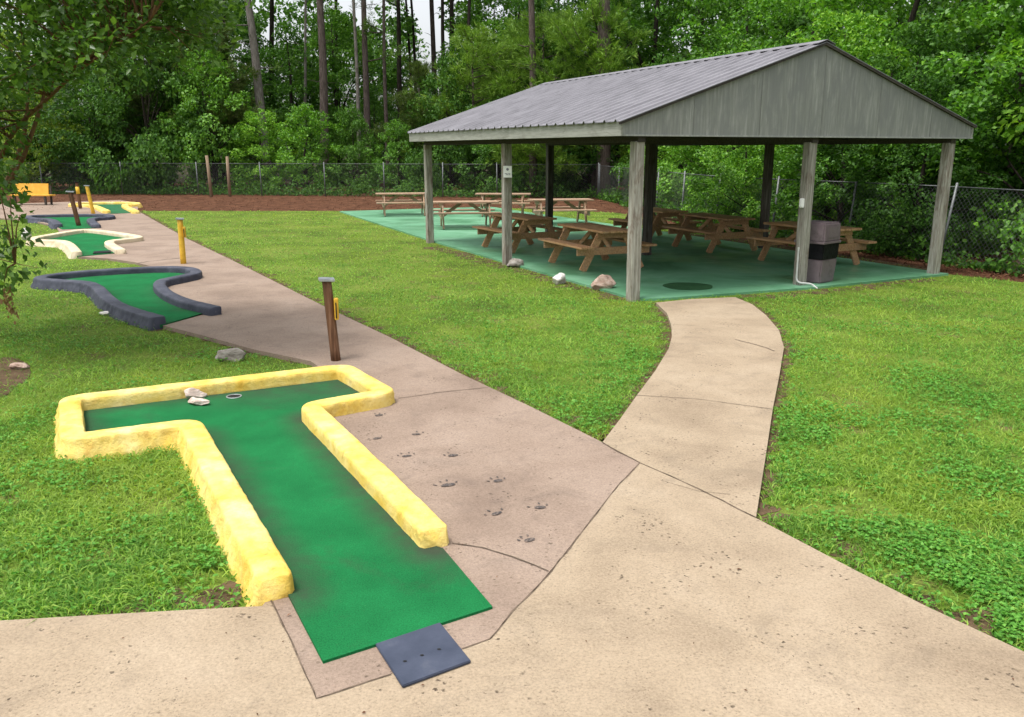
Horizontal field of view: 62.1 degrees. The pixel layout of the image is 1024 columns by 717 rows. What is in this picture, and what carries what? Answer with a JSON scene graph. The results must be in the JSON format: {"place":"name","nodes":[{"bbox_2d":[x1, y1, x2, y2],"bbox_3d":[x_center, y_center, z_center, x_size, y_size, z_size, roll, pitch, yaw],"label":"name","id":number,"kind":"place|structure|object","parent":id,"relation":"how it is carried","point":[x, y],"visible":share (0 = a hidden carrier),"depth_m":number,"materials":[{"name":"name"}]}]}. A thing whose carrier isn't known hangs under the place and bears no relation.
{"place":"outdoors","nodes":[
{"label":"outdoors","id":0,"kind":"place"},
{"bbox_2d":[0,200,638,697],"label":"concrete path","id":1,"kind":"structure","parent":0,"point":[512,494],"depth_m":6.44,"materials":[{"name":"beige concrete"}]},
{"bbox_2d":[25,214,115,229],"bbox_3d":[-13.282,-4.220,26.241,2.549,0.213,5.366,-12,18,-40],"label":"putting hole","id":2,"kind":"object","parent":1,"relation":"on","point":[66,221],"visible":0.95,"depth_m":26.30,"materials":[{"name":"green carpet"}]},
{"bbox_2d":[25,229,143,258],"bbox_3d":[-10.055,-2.759,20.284,2.410,0.214,5.714,-12,18,-41],"label":"putting hole","id":3,"kind":"object","parent":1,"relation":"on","point":[73,244],"visible":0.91,"depth_m":20.16,"materials":[{"name":"beige paint"}]},
{"bbox_2d":[68,202,142,213],"bbox_3d":[-14.803,-5.687,32.222,2.591,0.214,6.526,-11,18,-39],"label":"putting hole","id":4,"kind":"object","parent":1,"relation":"on","point":[113,207],"visible":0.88,"depth_m":32.54,"materials":[{"name":"yellow paint"}]},
{"bbox_2d":[30,266,221,330],"bbox_3d":[-5.493,-1.049,13.294,2.559,0.224,5.291,-13,19,-42],"label":"putting hole","id":5,"kind":"object","parent":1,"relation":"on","point":[142,297],"visible":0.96,"depth_m":13.08,"materials":[{"name":"green carpet"}]},
{"bbox_2d":[175,218,185,263],"bbox_3d":[-6.394,-2.276,16.477,0.166,0.892,0.169,-4,14,-17],"label":"marker post","id":6,"kind":"object","parent":1,"relation":"on","point":[181,232],"visible":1,"depth_m":16.44,"materials":[{"name":"yellow paint"}]},
{"bbox_2d":[53,365,492,663],"bbox_3d":[-1.667,0.781,5.810,2.715,0.234,4.719,-7,15,-26],"label":"putting hole","id":7,"kind":"object","parent":1,"relation":"on","point":[327,523],"visible":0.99,"depth_m":5.34,"materials":[{"name":"green carpet"}]},
{"bbox_2d":[184,388,206,398],"bbox_3d":[-2.801,0.317,7.531,0.192,0.129,0.084,-7,16,-28],"label":"rock","id":8,"kind":"object","parent":7,"relation":"on","point":[192,392],"visible":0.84,"depth_m":7.50,"materials":[{"name":"white stone"}]},
{"bbox_2d":[318,277,340,360],"bbox_3d":[-1.896,-0.401,8.861,0.188,0.885,0.180,-4,14,-17],"label":"marker post","id":9,"kind":"object","parent":1,"relation":"on","point":[331,309],"visible":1,"depth_m":8.81,"materials":[{"name":"brown wood"}]},
{"bbox_2d":[376,622,470,687],"bbox_3d":[-0.392,1.290,3.724,0.324,0.016,0.377,-7,15,-27],"label":"tee mat","id":10,"kind":"object","parent":1,"relation":"on","point":[419,655],"visible":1,"depth_m":3.70,"materials":[{"name":"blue rubber"}]},
{"bbox_2d":[0,156,902,182],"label":"ground","id":11,"kind":"structure","parent":0,"point":[180,179],"depth_m":69.40,"materials":[{"name":"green plant"}]},
{"bbox_2d":[371,54,428,179],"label":"broadleaf tree","id":12,"kind":"object","parent":11,"relation":"on","point":[390,87],"visible":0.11,"depth_m":58.34,"materials":[{"name":"green plant"}]},
{"bbox_2d":[0,0,1022,182],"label":"woods","id":13,"kind":"object","parent":11,"relation":"on","point":[407,23],"visible":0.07,"depth_m":58.57,"materials":[{"name":"green plant"}]},
{"bbox_2d":[0,0,1020,155],"label":"sky","id":14,"kind":"structure","parent":0,"point":[421,8],"materials":[{"name":"white"}]},
{"bbox_2d":[0,442,1023,716],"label":"concrete apron","id":15,"kind":"object","parent":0,"point":[646,608],"visible":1,"depth_m":3.75,"materials":[{"name":"beige concrete"}]},
{"bbox_2d":[0,207,1023,650],"bbox_3d":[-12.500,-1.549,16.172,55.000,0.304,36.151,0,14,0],"label":"lawn","id":16,"kind":"structure","parent":0,"point":[358,248],"depth_m":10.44,"materials":[{"name":"plant"}]},
{"bbox_2d":[0,357,30,396],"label":"bare soil","id":17,"kind":"structure","parent":16,"relation":"on","point":[13,374],"depth_m":8.52,"materials":[{"name":"brown soil"}]},
{"bbox_2d":[0,0,254,330],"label":"crape myrtle","id":18,"kind":"object","parent":16,"relation":"on","point":[132,23],"visible":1,"depth_m":8.38,"materials":[{"name":"green plant"}]},
{"bbox_2d":[215,348,245,361],"bbox_3d":[-3.015,-0.023,9.114,0.324,0.198,0.156,-4,14,-17],"label":"rock","id":19,"kind":"object","parent":16,"relation":"on","point":[233,354],"visible":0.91,"depth_m":9.05,"materials":[{"name":"grey stone"}]},
{"bbox_2d":[0,283,1023,649],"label":"clover","id":20,"kind":"object","parent":16,"relation":"on","point":[1016,619],"visible":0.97,"depth_m":5.77,"materials":[{"name":"green plant"}]},
{"bbox_2d":[591,274,615,289],"bbox_3d":[1.477,-1.214,13.742,0.411,0.311,0.248,-1,14,-6],"label":"rock","id":21,"kind":"object","parent":16,"relation":"on","point":[601,281],"visible":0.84,"depth_m":13.64,"materials":[{"name":"beige stone"}]},
{"bbox_2d":[667,231,926,269],"bbox_3d":[6.247,-2.532,19.741,0.900,0.112,8.700,-6,15,-24],"label":"soil strip","id":22,"kind":"object","parent":16,"relation":"on","point":[745,241],"visible":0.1,"depth_m":18.07,"materials":[{"name":"brown soil"}]},
{"bbox_2d":[0,183,1023,281],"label":"mulch bed","id":23,"kind":"object","parent":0,"point":[361,200],"visible":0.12,"depth_m":36.12,"materials":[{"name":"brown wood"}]},
{"bbox_2d":[9,183,55,204],"bbox_3d":[-19.333,-6.604,34.299,1.750,0.891,0.505,1,14,6],"label":"park bench","id":24,"kind":"object","parent":23,"relation":"on","point":[39,189],"visible":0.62,"depth_m":34.40,"materials":[{"name":"yellow wood"}]},
{"bbox_2d":[0,29,84,163],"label":"broadleaf tree","id":25,"kind":"object","parent":23,"relation":"on","point":[19,55],"visible":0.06,"depth_m":48.30,"materials":[{"name":"green plant"}]},
{"bbox_2d":[0,89,90,187],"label":"broadleaf tree","id":26,"kind":"object","parent":23,"relation":"on","point":[32,171],"visible":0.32,"depth_m":44.34,"materials":[{"name":"green plant"}]},
{"bbox_2d":[6,24,128,168],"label":"broadleaf tree","id":27,"kind":"object","parent":23,"relation":"on","point":[70,116],"visible":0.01,"depth_m":49.76,"materials":[{"name":"green plant"}]},
{"bbox_2d":[18,62,163,191],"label":"broadleaf tree","id":28,"kind":"object","parent":23,"relation":"on","point":[71,157],"visible":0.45,"depth_m":44.19,"materials":[{"name":"green plant"}]},
{"bbox_2d":[79,1,202,183],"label":"broadleaf tree","id":29,"kind":"object","parent":23,"relation":"on","point":[141,123],"visible":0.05,"depth_m":48.29,"materials":[{"name":"green plant"}]},
{"bbox_2d":[66,22,218,193],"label":"broadleaf tree","id":30,"kind":"object","parent":23,"relation":"on","point":[148,145],"visible":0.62,"depth_m":43.32,"materials":[{"name":"green plant"}]},
{"bbox_2d":[93,21,201,184],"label":"broadleaf tree","id":31,"kind":"object","parent":23,"relation":"on","point":[136,100],"visible":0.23,"depth_m":46.01,"materials":[{"name":"green plant"}]},
{"bbox_2d":[139,17,256,184],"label":"broadleaf tree","id":32,"kind":"object","parent":23,"relation":"on","point":[153,103],"visible":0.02,"depth_m":49.91,"materials":[{"name":"green plant"}]},
{"bbox_2d":[150,44,262,192],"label":"broadleaf tree","id":33,"kind":"object","parent":23,"relation":"on","point":[213,157],"visible":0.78,"depth_m":43.96,"materials":[{"name":"green plant"}]},
{"bbox_2d":[160,21,270,182],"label":"broadleaf tree","id":34,"kind":"object","parent":23,"relation":"on","point":[235,85],"visible":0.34,"depth_m":46.04,"materials":[{"name":"green plant"}]},
{"bbox_2d":[176,0,288,183],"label":"broadleaf tree","id":35,"kind":"object","parent":23,"relation":"on","point":[246,34],"visible":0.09,"depth_m":52.56,"materials":[{"name":"green plant"}]},
{"bbox_2d":[214,0,295,189],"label":"tall pine","id":36,"kind":"object","parent":23,"relation":"on","point":[258,85],"visible":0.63,"depth_m":46.92,"materials":[{"name":"grey plant"}]},
{"bbox_2d":[218,108,303,192],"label":"broadleaf tree","id":37,"kind":"object","parent":23,"relation":"on","point":[252,120],"visible":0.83,"depth_m":44.24,"materials":[{"name":"green plant"}]},
{"bbox_2d":[242,0,309,181],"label":"tall pine","id":38,"kind":"object","parent":23,"relation":"on","point":[271,28],"visible":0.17,"depth_m":53.65,"materials":[{"name":"brown plant"}]},
{"bbox_2d":[231,17,348,186],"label":"broadleaf tree","id":39,"kind":"object","parent":23,"relation":"on","point":[292,31],"visible":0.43,"depth_m":50.81,"materials":[{"name":"green plant"}]},
{"bbox_2d":[290,0,308,186],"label":"tall pine","id":40,"kind":"object","parent":23,"relation":"on","point":[305,46],"visible":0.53,"depth_m":50.08,"materials":[{"name":"brown plant"}]},
{"bbox_2d":[2,162,598,198],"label":"chain link fence","id":41,"kind":"object","parent":23,"relation":"on","point":[260,175],"visible":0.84,"depth_m":41.59,"materials":[{"name":"metal"}]},
{"bbox_2d":[261,102,346,193],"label":"broadleaf tree","id":42,"kind":"object","parent":23,"relation":"on","point":[303,110],"visible":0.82,"depth_m":43.87,"materials":[{"name":"green plant"}]},
{"bbox_2d":[311,0,331,189],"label":"tall pine","id":43,"kind":"object","parent":23,"relation":"on","point":[322,40],"visible":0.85,"depth_m":47.39,"materials":[{"name":"brown plant"}]},
{"bbox_2d":[272,1,384,183],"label":"broadleaf tree","id":44,"kind":"object","parent":23,"relation":"on","point":[334,97],"visible":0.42,"depth_m":53.18,"materials":[{"name":"green plant"}]},
{"bbox_2d":[344,0,360,177],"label":"tall pine","id":45,"kind":"object","parent":23,"relation":"on","point":[357,99],"visible":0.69,"depth_m":47.39,"materials":[{"name":"brown plant"}]},
{"bbox_2d":[317,103,391,192],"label":"broadleaf tree","id":46,"kind":"object","parent":23,"relation":"on","point":[352,160],"visible":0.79,"depth_m":44.24,"materials":[{"name":"green plant"}]},
{"bbox_2d":[338,83,409,186],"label":"broadleaf tree","id":47,"kind":"object","parent":23,"relation":"on","point":[373,108],"visible":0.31,"depth_m":50.68,"materials":[{"name":"green plant"}]},
{"bbox_2d":[350,0,402,177],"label":"tall pine","id":48,"kind":"object","parent":23,"relation":"on","point":[365,61],"visible":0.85,"depth_m":48.27,"materials":[{"name":"brown plant"}]},
{"bbox_2d":[357,0,396,187],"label":"tall pine","id":49,"kind":"object","parent":23,"relation":"on","point":[366,24],"visible":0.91,"depth_m":48.06,"materials":[{"name":"brown plant"}]},
{"bbox_2d":[385,0,405,181],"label":"tall pine","id":50,"kind":"object","parent":23,"relation":"on","point":[396,4],"visible":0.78,"depth_m":54.93,"materials":[{"name":"brown plant"}]},
{"bbox_2d":[362,118,434,192],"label":"broadleaf tree","id":51,"kind":"object","parent":23,"relation":"on","point":[393,150],"visible":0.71,"depth_m":43.44,"materials":[{"name":"green plant"}]},
{"bbox_2d":[368,58,450,190],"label":"tree","id":52,"kind":"object","parent":23,"relation":"on","point":[419,68],"visible":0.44,"depth_m":43.79,"materials":[{"name":"green plant"}]},
{"bbox_2d":[424,0,437,175],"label":"tall pine","id":53,"kind":"object","parent":23,"relation":"on","point":[432,35],"visible":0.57,"depth_m":48.85,"materials":[{"name":"brown plant"}]},
{"bbox_2d":[398,49,490,193],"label":"broadleaf tree","id":54,"kind":"object","parent":23,"relation":"on","point":[462,151],"visible":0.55,"depth_m":42.68,"materials":[{"name":"green plant"}]},
{"bbox_2d":[449,0,481,186],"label":"tall pine","id":55,"kind":"object","parent":23,"relation":"on","point":[451,7],"visible":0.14,"depth_m":50.54,"materials":[{"name":"brown plant"}]},
{"bbox_2d":[399,20,537,193],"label":"young pine","id":56,"kind":"object","parent":23,"relation":"on","point":[485,39],"visible":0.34,"depth_m":42.39,"materials":[{"name":"green plant"}]},
{"bbox_2d":[436,0,539,181],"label":"broadleaf tree","id":57,"kind":"object","parent":23,"relation":"on","point":[476,5],"visible":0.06,"depth_m":49.01,"materials":[{"name":"green plant"}]},
{"bbox_2d":[455,17,524,182],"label":"broadleaf tree","id":58,"kind":"object","parent":23,"relation":"on","point":[490,23],"visible":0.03,"depth_m":46.89,"materials":[{"name":"green plant"}]},
{"bbox_2d":[451,95,544,192],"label":"broadleaf tree","id":59,"kind":"object","parent":23,"relation":"on","point":[482,153],"visible":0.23,"depth_m":42.09,"materials":[{"name":"green plant"}]},
{"bbox_2d":[0,157,1023,276],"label":"undergrowth","id":60,"kind":"object","parent":23,"relation":"on","point":[990,263],"visible":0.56,"depth_m":40.58,"materials":[{"name":"green plant"}]},
{"bbox_2d":[497,0,540,196],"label":"tall pine","id":61,"kind":"object","parent":23,"relation":"on","point":[531,6],"visible":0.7,"depth_m":39.75,"materials":[{"name":"brown plant"}]},
{"bbox_2d":[457,7,594,193],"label":"broadleaf tree","id":62,"kind":"object","parent":23,"relation":"on","point":[522,32],"visible":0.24,"depth_m":41.33,"materials":[{"name":"green plant"}]},
{"bbox_2d":[471,0,597,88],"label":"broadleaf tree","id":63,"kind":"object","parent":23,"relation":"on","point":[578,3],"visible":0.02,"depth_m":49.81,"materials":[{"name":"green plant"}]},
{"bbox_2d":[491,0,589,156],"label":"broadleaf tree","id":64,"kind":"object","parent":23,"relation":"on","point":[538,4],"visible":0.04,"depth_m":43.57,"materials":[{"name":"green plant"}]},
{"bbox_2d":[512,58,590,194],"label":"broadleaf tree","id":65,"kind":"object","parent":23,"relation":"on","point":[556,178],"visible":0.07,"depth_m":41.55,"materials":[{"name":"green plant"}]},
{"bbox_2d":[537,145,628,194],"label":"broadleaf tree","id":66,"kind":"object","parent":23,"relation":"on","point":[587,173],"visible":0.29,"depth_m":41.13,"materials":[{"name":"green plant"}]},
{"bbox_2d":[506,0,671,195],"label":"young pine","id":67,"kind":"object","parent":23,"relation":"on","point":[573,25],"visible":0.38,"depth_m":39.30,"materials":[{"name":"green plant"}]},
{"bbox_2d":[537,0,666,163],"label":"broadleaf tree","id":68,"kind":"object","parent":23,"relation":"on","point":[651,52],"visible":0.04,"depth_m":42.21,"materials":[{"name":"green plant"}]},
{"bbox_2d":[595,0,610,194],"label":"tall pine","id":69,"kind":"object","parent":23,"relation":"on","point":[604,153],"visible":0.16,"depth_m":40.12,"materials":[{"name":"brown plant"}]},
{"bbox_2d":[609,62,706,202],"bbox_3d":[6.196,-9.373,35.801,4.621,5.954,4.732,5,15,20],"label":"broadleaf tree","id":70,"kind":"object","parent":23,"relation":"on","point":[623,164],"visible":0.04,"depth_m":35.25,"materials":[{"name":"green plant"}]},
{"bbox_2d":[569,0,753,145],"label":"broadleaf tree","id":71,"kind":"object","parent":23,"relation":"on","point":[656,17],"visible":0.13,"depth_m":41.80,"materials":[{"name":"green plant"}]},
{"bbox_2d":[628,145,738,208],"bbox_3d":[6.729,-7.998,31.449,4.964,5.372,4.337,3,14,11],"label":"broadleaf tree","id":72,"kind":"object","parent":23,"relation":"on","point":[663,149],"visible":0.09,"depth_m":31.20,"materials":[{"name":"green plant"}]},
{"bbox_2d":[656,46,758,211],"bbox_3d":[6.994,-7.182,27.658,4.313,5.558,4.416,10,17,34],"label":"broadleaf tree","id":73,"kind":"object","parent":23,"relation":"on","point":[697,167],"visible":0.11,"depth_m":27.99,"materials":[{"name":"green plant"}]},
{"bbox_2d":[665,0,818,171],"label":"broadleaf tree","id":74,"kind":"object","parent":23,"relation":"on","point":[717,25],"visible":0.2,"depth_m":34.56,"materials":[{"name":"green plant"}]},
{"bbox_2d":[685,145,802,231],"bbox_3d":[6.231,-4.799,22.382,3.103,3.358,2.710,-4,14,-18],"label":"broadleaf tree","id":75,"kind":"object","parent":23,"relation":"on","point":[747,210],"visible":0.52,"depth_m":22.03,"materials":[{"name":"green plant"}]},
{"bbox_2d":[678,145,830,221],"bbox_3d":[7.287,-6.086,24.713,4.468,4.835,3.903,7,15,26],"label":"broadleaf tree","id":76,"kind":"object","parent":23,"relation":"on","point":[719,165],"visible":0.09,"depth_m":24.72,"materials":[{"name":"green plant"}]},
{"bbox_2d":[598,164,1023,274],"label":"chain link fence","id":77,"kind":"object","parent":23,"relation":"on","point":[956,186],"visible":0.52,"depth_m":18.91,"materials":[{"name":"metal"}]},
{"bbox_2d":[717,0,913,176],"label":"broadleaf tree","id":78,"kind":"object","parent":23,"relation":"on","point":[798,6],"visible":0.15,"depth_m":29.63,"materials":[{"name":"green plant"}]},
{"bbox_2d":[727,6,923,230],"bbox_3d":[8.211,-6.050,22.253,4.732,5.954,4.621,-11,18,-39],"label":"broadleaf tree","id":79,"kind":"object","parent":23,"relation":"on","point":[862,51],"visible":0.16,"depth_m":21.52,"materials":[{"name":"green plant"}]},
{"bbox_2d":[729,0,931,52],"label":"broadleaf tree","id":80,"kind":"object","parent":23,"relation":"on","point":[799,21],"visible":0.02,"depth_m":35.08,"materials":[{"name":"green plant"}]},
{"bbox_2d":[757,144,925,246],"bbox_3d":[7.722,-4.543,19.750,3.361,4.163,3.847,-3,14,-10],"label":"broadleaf tree","id":81,"kind":"object","parent":23,"relation":"on","point":[820,184],"visible":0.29,"depth_m":19.81,"materials":[{"name":"green plant"}]},
{"bbox_2d":[734,0,1019,215],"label":"broadleaf tree","id":82,"kind":"object","parent":23,"relation":"on","point":[845,4],"visible":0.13,"depth_m":24.48,"materials":[{"name":"green plant"}]},
{"bbox_2d":[797,14,1023,247],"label":"broadleaf tree","id":83,"kind":"object","parent":23,"relation":"on","point":[907,35],"visible":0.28,"depth_m":19.27,"materials":[{"name":"green plant"}]},
{"bbox_2d":[830,0,1015,98],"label":"broadleaf tree","id":84,"kind":"object","parent":23,"relation":"on","point":[932,6],"visible":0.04,"depth_m":27.98,"materials":[{"name":"green plant"}]},
{"bbox_2d":[835,69,1019,256],"bbox_3d":[8.719,-4.093,18.180,3.723,4.029,3.252,-1,14,-3],"label":"broadleaf tree","id":85,"kind":"object","parent":23,"relation":"on","point":[935,86],"visible":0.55,"depth_m":17.66,"materials":[{"name":"green plant"}]},
{"bbox_2d":[836,0,1023,240],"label":"broadleaf tree","id":86,"kind":"object","parent":23,"relation":"on","point":[1006,5],"visible":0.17,"depth_m":19.77,"materials":[{"name":"green plant"}]},
{"bbox_2d":[886,0,1023,257],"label":"broadleaf tree","id":87,"kind":"object","parent":23,"relation":"on","point":[985,92],"visible":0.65,"depth_m":17.48,"materials":[{"name":"green plant"}]},
{"bbox_2d":[969,39,1023,157],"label":"broadleaf tree","id":88,"kind":"object","parent":23,"relation":"on","point":[1019,129],"visible":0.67,"depth_m":17.35,"materials":[{"name":"green plant"}]},
{"bbox_2d":[339,207,948,300],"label":"pavilion slab","id":89,"kind":"structure","parent":0,"point":[726,268],"depth_m":16.82,"materials":[{"name":"green paint"}]},
{"bbox_2d":[375,192,424,216],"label":"picnic table","id":90,"kind":"object","parent":89,"relation":"on","point":[383,202],"visible":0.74,"depth_m":28.67,"materials":[{"name":"brown wood"}]},
{"bbox_2d":[433,200,500,229],"bbox_3d":[-1.340,-4.117,24.371,1.874,0.772,1.586,-2,14,-8],"label":"picnic table","id":91,"kind":"object","parent":89,"relation":"on","point":[442,214],"visible":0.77,"depth_m":24.16,"materials":[{"name":"brown wood"}]},
{"bbox_2d":[474,193,530,216],"bbox_3d":[-0.300,-5.201,28.790,1.874,0.772,1.586,1,14,3],"label":"picnic table","id":92,"kind":"object","parent":89,"relation":"on","point":[521,204],"visible":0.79,"depth_m":28.48,"materials":[{"name":"brown wood"}]},
{"bbox_2d":[472,213,562,252],"bbox_3d":[0.220,-2.819,19.078,1.586,0.772,1.874,-7,16,-27],"label":"picnic table","id":93,"kind":"object","parent":89,"relation":"on","point":[528,224],"visible":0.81,"depth_m":18.64,"materials":[{"name":"brown wood"}]},
{"bbox_2d":[525,198,596,224],"bbox_3d":[1.450,-4.379,25.439,1.874,0.772,1.586,-2,14,-9],"label":"picnic table","id":94,"kind":"object","parent":89,"relation":"on","point":[578,209],"visible":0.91,"depth_m":25.14,"materials":[{"name":"brown wood"}]},
{"bbox_2d":[538,222,656,271],"bbox_3d":[1.600,-2.142,16.319,1.586,0.772,1.874,-6,15,-22],"label":"picnic table","id":95,"kind":"object","parent":89,"relation":"on","point":[601,235],"visible":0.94,"depth_m":15.86,"materials":[{"name":"brown wood"}]},
{"bbox_2d":[608,207,702,240],"bbox_3d":[3.550,-3.343,21.214,1.586,0.772,1.874,-6,15,-22],"label":"picnic table","id":96,"kind":"object","parent":89,"relation":"on","point":[661,217],"visible":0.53,"depth_m":20.71,"materials":[{"name":"brown wood"}]},
{"bbox_2d":[663,282,712,289],"bbox_3d":[2.870,-1.181,13.861,0.807,0.007,0.780,0,14,0],"label":"floor patch","id":97,"kind":"object","parent":89,"relation":"on","point":[687,286],"visible":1,"depth_m":13.80,"materials":[{"name":"green paint"}]},
{"bbox_2d":[407,39,976,301],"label":"picnic pavilion","id":98,"kind":"structure","parent":89,"relation":"on","point":[809,96],"depth_m":13.74,"materials":[{"name":"grey metal"}]},
{"bbox_2d":[662,212,770,252],"bbox_3d":[4.550,-2.819,19.078,1.586,0.772,1.874,-6,15,-22],"label":"picnic table","id":99,"kind":"object","parent":89,"relation":"on","point":[712,232],"visible":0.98,"depth_m":18.66,"materials":[{"name":"brown wood"}]},
{"bbox_2d":[746,221,876,264],"bbox_3d":[5.840,-2.235,16.698,1.586,0.772,1.874,-7,15,-26],"label":"picnic table","id":100,"kind":"object","parent":89,"relation":"on","point":[852,246],"visible":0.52,"depth_m":16.58,"materials":[{"name":"brown wood"}]},
{"bbox_2d":[794,220,840,283],"bbox_3d":[5.133,-1.802,14.322,0.555,1.000,0.555,-12,18,-40],"label":"trash can","id":101,"kind":"object","parent":89,"relation":"on","point":[825,241],"visible":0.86,"depth_m":14.10,"materials":[{"name":"grey plastic"}]},
{"bbox_2d":[603,297,783,517],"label":"concrete walkway","id":102,"kind":"structure","parent":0,"point":[708,390],"depth_m":7.43,"materials":[{"name":"beige concrete"}]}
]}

